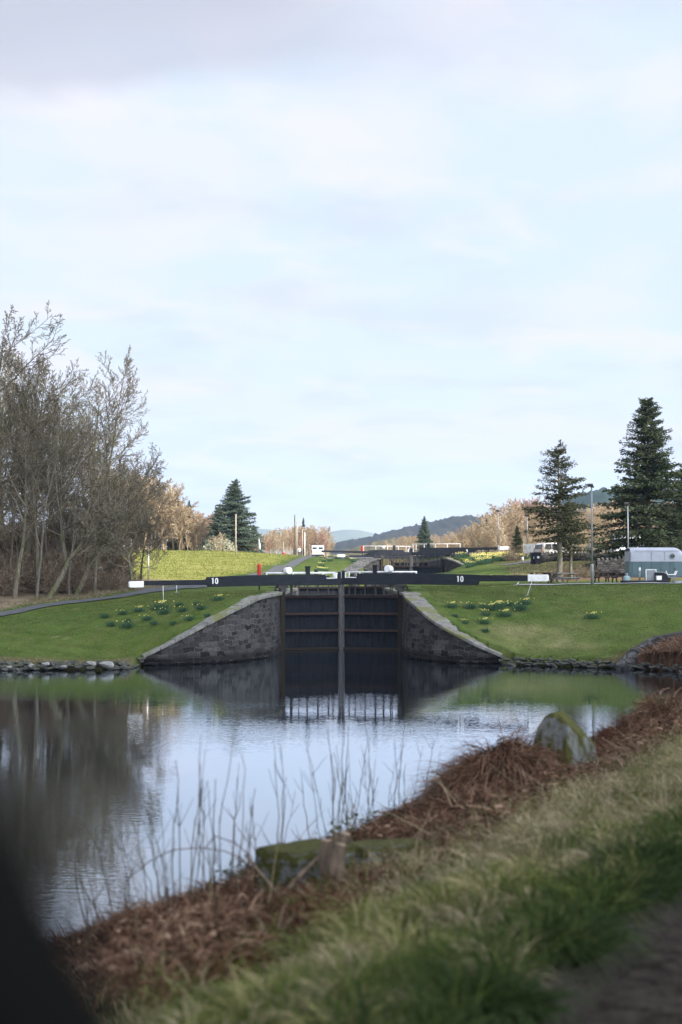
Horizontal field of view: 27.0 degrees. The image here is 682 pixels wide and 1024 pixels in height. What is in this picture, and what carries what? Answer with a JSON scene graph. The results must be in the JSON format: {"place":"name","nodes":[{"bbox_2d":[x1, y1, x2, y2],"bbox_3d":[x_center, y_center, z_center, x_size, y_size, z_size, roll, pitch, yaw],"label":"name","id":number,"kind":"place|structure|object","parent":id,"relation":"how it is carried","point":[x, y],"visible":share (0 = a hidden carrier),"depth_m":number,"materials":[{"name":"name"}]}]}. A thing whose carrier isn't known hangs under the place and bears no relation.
{"place":"outdoors","nodes":[
{"label":"outdoors","id":0,"kind":"place"},
{"bbox_2d":[0,556,321,615],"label":"path","id":1,"kind":"structure","parent":0,"point":[280,568],"depth_m":96.49,"materials":[{"name":"gravel"}]},
{"bbox_2d":[131,529,373,554],"bbox_3d":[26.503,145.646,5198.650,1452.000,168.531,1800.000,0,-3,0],"label":"hills","id":2,"kind":"structure","parent":0,"point":[342,535],"depth_m":4869.14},
{"bbox_2d":[0,631,681,930],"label":"canal water","id":3,"kind":"structure","parent":0,"point":[79,748],"depth_m":40.49,"materials":[{"name":"liquid"}]},
{"bbox_2d":[0,550,681,1023],"bbox_3d":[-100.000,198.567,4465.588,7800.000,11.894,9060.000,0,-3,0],"label":"ground","id":4,"kind":"structure","parent":0,"point":[580,976],"depth_m":78.12,"materials":[{"name":"plant"}]},
{"bbox_2d":[0,550,35,596],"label":"undergrowth bush","id":5,"kind":"object","parent":4,"relation":"on","point":[10,582],"visible":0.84,"depth_m":94.24,"materials":[{"name":"brown plant"}]},
{"bbox_2d":[4,549,53,592],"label":"undergrowth bush","id":6,"kind":"object","parent":4,"relation":"on","point":[28,582],"visible":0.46,"depth_m":95.62,"materials":[{"name":"brown plant"}]},
{"bbox_2d":[0,345,61,555],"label":"bare tree","id":7,"kind":"object","parent":4,"relation":"on","point":[2,520],"visible":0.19,"depth_m":106.06,"materials":[{"name":"brown plant"}]},
{"bbox_2d":[0,400,72,596],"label":"bare tree","id":8,"kind":"object","parent":4,"relation":"on","point":[24,539],"visible":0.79,"depth_m":93.12,"materials":[{"name":"brown plant"}]},
{"bbox_2d":[0,351,72,593],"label":"bare tree","id":9,"kind":"object","parent":4,"relation":"on","point":[31,472],"visible":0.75,"depth_m":93.93,"materials":[{"name":"brown plant"}]},
{"bbox_2d":[0,300,76,513],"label":"bare tree","id":10,"kind":"object","parent":4,"relation":"on","point":[9,350],"visible":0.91,"depth_m":93.62,"materials":[{"name":"brown plant"}]},
{"bbox_2d":[0,353,84,516],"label":"bare tree","id":11,"kind":"object","parent":4,"relation":"on","point":[12,435],"visible":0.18,"depth_m":101.19,"materials":[{"name":"brown plant"}]},
{"bbox_2d":[5,354,86,571],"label":"bare tree","id":12,"kind":"object","parent":4,"relation":"on","point":[54,526],"visible":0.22,"depth_m":99.65,"materials":[{"name":"brown plant"}]},
{"bbox_2d":[0,370,93,557],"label":"bare tree","id":13,"kind":"object","parent":4,"relation":"on","point":[67,432],"visible":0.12,"depth_m":109.09,"materials":[{"name":"brown plant"}]},
{"bbox_2d":[12,547,81,592],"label":"undergrowth bush","id":14,"kind":"object","parent":4,"relation":"on","point":[45,570],"visible":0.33,"depth_m":95.81,"materials":[{"name":"brown plant"}]},
{"bbox_2d":[20,554,80,594],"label":"undergrowth bush","id":15,"kind":"object","parent":4,"relation":"on","point":[62,587],"visible":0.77,"depth_m":94.38,"materials":[{"name":"brown plant"}]},
{"bbox_2d":[0,352,102,591],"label":"bare tree","id":16,"kind":"object","parent":4,"relation":"on","point":[28,543],"visible":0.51,"depth_m":97.45,"materials":[{"name":"brown plant"}]},
{"bbox_2d":[28,425,74,596],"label":"young tree","id":17,"kind":"object","parent":4,"relation":"on","point":[40,563],"visible":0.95,"depth_m":93.05,"materials":[{"name":"brown plant"}]},
{"bbox_2d":[20,392,107,554],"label":"bare tree","id":18,"kind":"object","parent":4,"relation":"on","point":[50,526],"visible":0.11,"depth_m":106.91,"materials":[{"name":"brown plant"}]},
{"bbox_2d":[4,382,124,591],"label":"bare tree","id":19,"kind":"object","parent":4,"relation":"on","point":[62,534],"visible":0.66,"depth_m":95.79,"materials":[{"name":"brown plant"}]},
{"bbox_2d":[52,455,89,594],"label":"young tree","id":20,"kind":"object","parent":4,"relation":"on","point":[73,540],"visible":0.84,"depth_m":95.53,"materials":[{"name":"brown plant"}]},
{"bbox_2d":[39,548,110,592],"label":"undergrowth bush","id":21,"kind":"object","parent":4,"relation":"on","point":[79,573],"visible":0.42,"depth_m":96.48,"materials":[{"name":"brown plant"}]},
{"bbox_2d":[1,585,167,610],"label":"leaf litter","id":22,"kind":"object","parent":4,"relation":"on","point":[73,598],"visible":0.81,"depth_m":93.30,"materials":[{"name":"plant"}]},
{"bbox_2d":[27,390,143,566],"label":"bare tree","id":23,"kind":"object","parent":4,"relation":"on","point":[81,408],"visible":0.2,"depth_m":105.68,"materials":[{"name":"brown plant"}]},
{"bbox_2d":[51,479,130,579],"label":"bare tree","id":24,"kind":"object","parent":4,"relation":"on","point":[67,519],"visible":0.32,"depth_m":99.36,"materials":[{"name":"brown plant"}]},
{"bbox_2d":[56,372,147,553],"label":"bare tree","id":25,"kind":"object","parent":4,"relation":"on","point":[100,403],"visible":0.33,"depth_m":113.19,"materials":[{"name":"brown plant"}]},
{"bbox_2d":[45,455,165,598],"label":"bare tree","id":26,"kind":"object","parent":4,"relation":"on","point":[56,585],"visible":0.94,"depth_m":91.98,"materials":[{"name":"brown plant"}]},
{"bbox_2d":[63,440,153,592],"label":"bare tree","id":27,"kind":"object","parent":4,"relation":"on","point":[96,561],"visible":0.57,"depth_m":96.09,"materials":[{"name":"brown plant"}]},
{"bbox_2d":[72,344,148,574],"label":"bare tree","id":28,"kind":"object","parent":4,"relation":"on","point":[128,400],"visible":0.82,"depth_m":103.62,"materials":[{"name":"brown plant"}]},
{"bbox_2d":[65,442,168,577],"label":"bare tree","id":29,"kind":"object","parent":4,"relation":"on","point":[146,475],"visible":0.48,"depth_m":98.09,"materials":[{"name":"brown plant"}]},
{"bbox_2d":[73,466,168,595],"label":"bare tree","id":30,"kind":"object","parent":4,"relation":"on","point":[85,575],"visible":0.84,"depth_m":92.82,"materials":[{"name":"brown plant"}]},
{"bbox_2d":[70,801,171,955],"bbox_3d":[-1.087,1.841,6.878,0.499,0.866,1.327,0,-3,0],"label":"sapling","id":31,"kind":"object","parent":4,"relation":"on","point":[82,886],"visible":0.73,"depth_m":6.96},
{"bbox_2d":[88,487,159,580],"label":"bare tree","id":32,"kind":"object","parent":4,"relation":"on","point":[134,547],"visible":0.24,"depth_m":105.09,"materials":[{"name":"brown plant"}]},
{"bbox_2d":[83,799,166,918],"bbox_3d":[-1.102,1.893,7.328,0.340,0.848,0.778,0,-3,5],"label":"sapling","id":33,"kind":"object","parent":4,"relation":"on","point":[141,861],"visible":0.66,"depth_m":7.24,"materials":[{"name":"plant"}]},
{"bbox_2d":[78,779,183,929],"bbox_3d":[-1.050,1.824,7.049,0.571,0.956,0.300,0,-3,0],"label":"sapling","id":34,"kind":"object","parent":4,"relation":"on","point":[168,903],"visible":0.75,"depth_m":6.97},
{"bbox_2d":[0,590,265,662],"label":"bank grass","id":35,"kind":"structure","parent":4,"relation":"on","point":[179,593],"depth_m":80.89,"materials":[{"name":"plant"}]},
{"bbox_2d":[103,480,179,570],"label":"bare tree","id":36,"kind":"object","parent":4,"relation":"on","point":[150,511],"visible":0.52,"depth_m":107.86,"materials":[{"name":"brown plant"}]},
{"bbox_2d":[122,502,172,579],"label":"bare tree","id":37,"kind":"object","parent":4,"relation":"on","point":[152,531],"visible":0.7,"depth_m":107.19,"materials":[{"name":"brown plant"}]},
{"bbox_2d":[85,467,213,550],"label":"tan wood","id":38,"kind":"object","parent":4,"relation":"on","point":[182,525],"visible":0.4,"depth_m":207.36,"materials":[{"name":"plant"}]},
{"bbox_2d":[78,883,225,960],"bbox_3d":[-0.951,2.106,6.846,1.062,0.635,1.051,2,-3,-35],"label":"dead bracken","id":39,"kind":"object","parent":4,"relation":"on","point":[126,927],"visible":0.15,"depth_m":6.72,"materials":[{"name":"plant"}]},
{"bbox_2d":[168,740,216,911],"bbox_3d":[-0.812,1.744,7.509,0.269,1.227,0.945,0,-3,0],"label":"sapling","id":40,"kind":"object","parent":4,"relation":"on","point":[199,804],"visible":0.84,"depth_m":7.55,"materials":[{"name":"plant"}]},
{"bbox_2d":[121,549,294,579],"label":"field grass","id":41,"kind":"structure","parent":4,"relation":"on","point":[190,557],"depth_m":155.41,"materials":[{"name":"plant"}]},
{"bbox_2d":[141,592,282,664],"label":"wing wall","id":42,"kind":"structure","parent":4,"relation":"on","point":[247,628],"depth_m":76.47,"materials":[{"name":"stone"}]},
{"bbox_2d":[128,566,343,650],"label":"lock gate","id":43,"kind":"structure","parent":42,"relation":"attached to","point":[308,622],"depth_m":88.19,"materials":[{"name":"wood"}]},
{"bbox_2d":[126,872,298,917],"bbox_3d":[-0.655,2.166,7.451,1.123,0.606,1.210,0,-3,0],"label":"dead bracken","id":44,"kind":"object","parent":4,"relation":"on","point":[218,898],"visible":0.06,"depth_m":7.46,"materials":[{"name":"plant"}]},
{"bbox_2d":[195,735,238,904],"bbox_3d":[-0.697,1.803,7.868,0.225,1.165,1.051,0,-3,0],"label":"sapling","id":45,"kind":"object","parent":4,"relation":"on","point":[214,862],"visible":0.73,"depth_m":7.71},
{"bbox_2d":[198,506,238,550],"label":"conifer","id":46,"kind":"object","parent":4,"relation":"on","point":[213,530],"visible":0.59,"depth_m":202.58,"materials":[{"name":"green plant"}]},
{"bbox_2d":[202,530,237,550],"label":"blossom bush","id":47,"kind":"object","parent":4,"relation":"on","point":[217,542],"visible":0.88,"depth_m":195.32,"materials":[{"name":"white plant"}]},
{"bbox_2d":[199,478,265,552],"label":"conifer","id":48,"kind":"object","parent":4,"relation":"on","point":[232,507],"visible":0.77,"depth_m":204.24,"materials":[{"name":"green plant"}]},
{"bbox_2d":[223,753,268,890],"bbox_3d":[-0.537,1.843,8.047,0.248,1.022,0.884,0,-3,0],"label":"sapling","id":49,"kind":"object","parent":4,"relation":"on","point":[249,844],"visible":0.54,"depth_m":7.80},
{"bbox_2d":[225,875,299,922],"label":"dead bracken","id":50,"kind":"object","parent":4,"relation":"on","point":[267,899],"visible":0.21,"depth_m":6.91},
{"bbox_2d":[259,736,299,844],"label":"sapling","id":51,"kind":"object","parent":4,"relation":"on","point":[282,800],"visible":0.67,"depth_m":8.19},
{"bbox_2d":[266,588,297,595],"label":"chamber wall","id":52,"kind":"structure","parent":4,"relation":"on","point":[287,593],"depth_m":102.00,"materials":[{"name":"stone"}]},
{"bbox_2d":[293,569,337,595],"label":"lock gate","id":53,"kind":"structure","parent":52,"relation":"attached to","point":[313,591],"depth_m":118.38,"materials":[{"name":"wood"}]},
{"bbox_2d":[185,810,391,892],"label":"bramble leaves","id":54,"kind":"object","parent":4,"relation":"on","point":[374,812],"visible":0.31,"depth_m":9.84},
{"bbox_2d":[221,881,379,932],"bbox_3d":[-0.181,1.828,6.263,0.863,0.397,0.799,0,-3,0],"label":"dead bracken","id":55,"kind":"object","parent":4,"relation":"on","point":[297,912],"visible":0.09,"depth_m":6.27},
{"bbox_2d":[254,838,355,894],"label":"mossy block","id":56,"kind":"structure","parent":4,"relation":"on","point":[293,858],"depth_m":7.37,"materials":[{"name":"stone"}]},
{"bbox_2d":[291,720,348,840],"bbox_3d":[-0.138,1.873,9.142,0.386,1.115,1.190,0,-3,0],"label":"sapling","id":57,"kind":"object","parent":4,"relation":"on","point":[333,797],"visible":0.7,"depth_m":9.13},
{"bbox_2d":[318,839,333,884],"bbox_3d":[-0.070,1.838,7.228,0.101,0.342,0.081,0,-3,0],"label":"stump","id":58,"kind":"object","parent":4,"relation":"on","point":[325,849],"visible":0.52,"depth_m":7.20,"materials":[{"name":"brown wood"}]},
{"bbox_2d":[327,842,346,885],"bbox_3d":[-0.043,1.817,7.128,0.149,0.320,0.102,0,-3,0],"label":"stump","id":59,"kind":"object","parent":4,"relation":"on","point":[334,861],"visible":0.54,"depth_m":7.10,"materials":[{"name":"brown wood"}]},
{"bbox_2d":[263,851,426,915],"bbox_3d":[0.040,1.885,6.903,0.960,0.440,0.844,0,-3,0],"label":"dead bracken","id":60,"kind":"object","parent":4,"relation":"on","point":[362,877],"visible":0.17,"depth_m":6.91,"materials":[{"name":"plant"}]},
{"bbox_2d":[74,718,626,964],"bbox_3d":[1.269,2.660,12.136,2.093,1.149,13.274,-1,-3,26],"label":"dead bracken","id":61,"kind":"object","parent":4,"relation":"on","point":[252,869],"visible":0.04,"depth_m":7.91,"materials":[{"name":"plant"}]},
{"bbox_2d":[334,736,377,839],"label":"sapling","id":62,"kind":"object","parent":4,"relation":"on","point":[352,816],"visible":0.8,"depth_m":9.55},
{"bbox_2d":[260,525,458,555],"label":"tan wood","id":63,"kind":"object","parent":4,"relation":"on","point":[281,538],"visible":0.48,"depth_m":276.42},
{"bbox_2d":[340,558,380,585],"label":"wing wall","id":64,"kind":"structure","parent":4,"relation":"on","point":[363,563],"depth_m":163.05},
{"bbox_2d":[319,546,412,587],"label":"lock gate","id":65,"kind":"structure","parent":64,"relation":"attached to","point":[387,552],"depth_m":171.16,"materials":[{"name":"wood"}]},
{"bbox_2d":[71,706,681,1008],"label":"dead bracken","id":66,"kind":"object","parent":4,"relation":"on","point":[154,944],"visible":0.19,"depth_m":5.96,"materials":[{"name":"plant"}]},
{"bbox_2d":[185,495,573,555],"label":"rose wood","id":67,"kind":"object","parent":4,"relation":"on","point":[320,538],"visible":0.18,"depth_m":234.80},
{"bbox_2d":[83,703,681,967],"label":"dead stalks","id":68,"kind":"object","parent":4,"relation":"on","point":[271,886],"visible":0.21,"depth_m":7.98,"materials":[{"name":"plant"}]},
{"bbox_2d":[359,719,413,827],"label":"sapling","id":69,"kind":"object","parent":4,"relation":"on","point":[399,775],"visible":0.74,"depth_m":10.00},
{"bbox_2d":[93,728,681,1017],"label":"dead bracken","id":70,"kind":"object","parent":4,"relation":"on","point":[248,957],"visible":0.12,"depth_m":5.79,"materials":[{"name":"plant"}]},
{"bbox_2d":[349,838,434,867],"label":"mossy block","id":71,"kind":"structure","parent":4,"relation":"on","point":[376,845],"depth_m":7.94,"materials":[{"name":"stone"}]},
{"bbox_2d":[105,724,681,1023],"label":"verge grass","id":72,"kind":"structure","parent":4,"relation":"on","point":[367,981],"depth_m":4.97,"materials":[{"name":"plant"}]},
{"bbox_2d":[384,588,406,595],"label":"chamber wall","id":73,"kind":"structure","parent":4,"relation":"on","point":[387,592],"depth_m":107.03,"materials":[{"name":"stone"}]},
{"bbox_2d":[341,569,389,628],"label":"lock gate","id":74,"kind":"structure","parent":73,"relation":"attached to","point":[369,590],"depth_m":118.44,"materials":[{"name":"wood"}]},
{"bbox_2d":[358,793,434,833],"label":"dead bracken","id":75,"kind":"object","parent":4,"relation":"on","point":[408,804],"visible":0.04,"depth_m":10.23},
{"bbox_2d":[380,805,463,840],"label":"dead bracken","id":76,"kind":"object","parent":4,"relation":"on","point":[408,831],"visible":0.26,"depth_m":8.92,"materials":[{"name":"plant"}]},
{"bbox_2d":[413,516,434,555],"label":"conifer","id":77,"kind":"object","parent":4,"relation":"on","point":[424,530],"visible":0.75,"depth_m":231.72,"materials":[{"name":"green plant"}]},
{"bbox_2d":[396,728,463,823],"bbox_3d":[0.603,2.059,10.321,0.442,0.909,1.581,-1,-3,12],"label":"sapling","id":78,"kind":"object","parent":4,"relation":"on","point":[424,801],"visible":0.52,"depth_m":10.32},
{"bbox_2d":[372,772,518,831],"bbox_3d":[0.787,2.201,10.018,1.251,0.834,1.495,0,-3,0],"label":"dead bracken","id":79,"kind":"object","parent":4,"relation":"on","point":[441,804],"visible":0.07,"depth_m":10.00,"materials":[{"name":"plant"}]},
{"bbox_2d":[399,592,502,663],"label":"wing wall","id":80,"kind":"structure","parent":4,"relation":"on","point":[429,632],"depth_m":77.17,"materials":[{"name":"stone"}]},
{"bbox_2d":[338,565,548,650],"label":"lock gate","id":81,"kind":"structure","parent":80,"relation":"attached to","point":[373,622],"depth_m":88.18,"materials":[{"name":"wood"}]},
{"bbox_2d":[443,558,464,572],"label":"wing wall","id":82,"kind":"structure","parent":4,"relation":"on","point":[449,564],"depth_m":166.24,"materials":[{"name":"stone"}]},
{"bbox_2d":[410,543,508,573],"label":"lock gate","id":83,"kind":"structure","parent":82,"relation":"attached to","point":[428,551],"depth_m":171.04,"materials":[{"name":"wood"}]},
{"bbox_2d":[285,785,681,1023],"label":"grass tussocks","id":84,"kind":"object","parent":4,"relation":"on","point":[513,1007],"depth_m":4.64,"materials":[{"name":"plant"}]},
{"bbox_2d":[397,707,579,805],"bbox_3d":[1.231,2.282,11.394,1.836,1.483,2.336,0,-3,0],"label":"dead bracken","id":85,"kind":"object","parent":4,"relation":"on","point":[506,756],"visible":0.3,"depth_m":11.06,"materials":[{"name":"plant"}]},
{"bbox_2d":[299,719,681,885],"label":"dry grass","id":86,"kind":"structure","parent":4,"relation":"on","point":[605,787],"depth_m":8.30,"materials":[{"name":"plant"}]},
{"bbox_2d":[501,560,594,576],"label":"embankment scrub","id":87,"kind":"object","parent":4,"relation":"on","point":[515,571],"visible":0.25,"depth_m":128.47,"materials":[{"name":"plant"}]},
{"bbox_2d":[421,583,681,657],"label":"bank grass","id":88,"kind":"structure","parent":4,"relation":"on","point":[499,586],"depth_m":82.84,"materials":[{"name":"plant"}]},
{"bbox_2d":[521,439,600,581],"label":"conifer","id":89,"kind":"object","parent":4,"relation":"on","point":[559,514],"visible":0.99,"depth_m":106.81,"materials":[{"name":"green plant"}]},
{"bbox_2d":[449,498,680,556],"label":"tan wood","id":90,"kind":"object","parent":4,"relation":"on","point":[486,534],"visible":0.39,"depth_m":188.31,"materials":[{"name":"plant"}]},
{"bbox_2d":[533,711,597,769],"bbox_3d":[1.838,2.170,11.640,0.441,1.105,0.548,-6,7,-29],"label":"boulder","id":91,"kind":"object","parent":4,"relation":"on","point":[559,726],"visible":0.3,"depth_m":11.46,"materials":[{"name":"stone"}]},
{"bbox_2d":[525,756,610,785],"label":"dead bracken","id":92,"kind":"object","parent":4,"relation":"on","point":[550,775],"visible":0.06,"depth_m":10.71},
{"bbox_2d":[549,498,590,579],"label":"conifer","id":93,"kind":"object","parent":4,"relation":"on","point":[571,548],"visible":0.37,"depth_m":112.86,"materials":[{"name":"green plant"}]},
{"bbox_2d":[541,550,619,562],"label":"stone wall","id":94,"kind":"structure","parent":4,"relation":"on","point":[545,557],"depth_m":134.29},
{"bbox_2d":[596,556,624,575],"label":"stone wall","id":95,"kind":"structure","parent":4,"relation":"on","point":[615,564],"depth_m":115.87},
{"bbox_2d":[588,718,638,744],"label":"dead bracken","id":96,"kind":"object","parent":4,"relation":"on","point":[605,731],"visible":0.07,"depth_m":15.02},
{"bbox_2d":[584,397,681,567],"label":"conifer","id":97,"kind":"object","parent":4,"relation":"on","point":[647,481],"visible":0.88,"depth_m":123.15,"materials":[{"name":"green plant"}]},
{"bbox_2d":[593,705,676,747],"bbox_3d":[3.001,2.414,14.617,1.084,0.878,2.205,0,-3,0],"label":"dead bracken","id":98,"kind":"object","parent":4,"relation":"on","point":[624,732],"visible":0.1,"depth_m":14.47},
{"bbox_2d":[596,680,681,730],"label":"dead bracken","id":99,"kind":"object","parent":4,"relation":"on","point":[667,708],"visible":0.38,"depth_m":15.77,"materials":[{"name":"plant"}]},
{"bbox_2d":[615,631,681,669],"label":"stone wall","id":100,"kind":"structure","parent":4,"relation":"on","point":[628,660],"depth_m":70.46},
{"bbox_2d":[625,548,681,579],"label":"horse trailer","id":101,"kind":"object","parent":4,"relation":"on","point":[669,560],"visible":0.88,"depth_m":96.15,"materials":[{"name":"teal paint"}]},
{"bbox_2d":[639,633,681,655],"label":"dead bracken","id":102,"kind":"object","parent":4,"relation":"on","point":[672,645],"visible":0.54,"depth_m":69.42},
{"bbox_2d":[639,466,681,551],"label":"conifer","id":103,"kind":"object","parent":4,"relation":"on","point":[678,503],"visible":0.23,"depth_m":127.02,"materials":[{"name":"green plant"}]},
{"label":"chamber wall","id":104,"kind":"object","parent":4,"relation":"on","visible":0},
{"bbox_2d":[337,555,417,565],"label":"lock gate","id":105,"kind":"structure","parent":104,"relation":"attached to","point":[392,559],"depth_m":200.79,"materials":[{"name":"wood"}]},
{"bbox_2d":[0,0,681,540],"label":"sky","id":106,"kind":"structure","parent":0,"point":[360,264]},
{"bbox_2d":[345,536,445,555],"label":"wooded hill","id":107,"kind":"structure","parent":0,"point":[377,545],"depth_m":677.93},
{"bbox_2d":[292,514,521,555],"bbox_3d":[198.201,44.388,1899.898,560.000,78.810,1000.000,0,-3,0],"label":"wooded hill","id":108,"kind":"structure","parent":0,"point":[442,527],"depth_m":1709.25,"materials":[{"name":"green plant"}]},
{"bbox_2d":[556,487,677,552],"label":"fir ridge","id":109,"kind":"structure","parent":0,"point":[599,496],"depth_m":1392.80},
{"bbox_2d":[579,920,681,1023],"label":"road","id":110,"kind":"structure","parent":0,"point":[638,995],"depth_m":4.32,"materials":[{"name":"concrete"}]},
{"bbox_2d":[0,789,128,1023],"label":"car door","id":111,"kind":"object","parent":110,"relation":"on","point":[50,973],"visible":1,"depth_m":0.35,"materials":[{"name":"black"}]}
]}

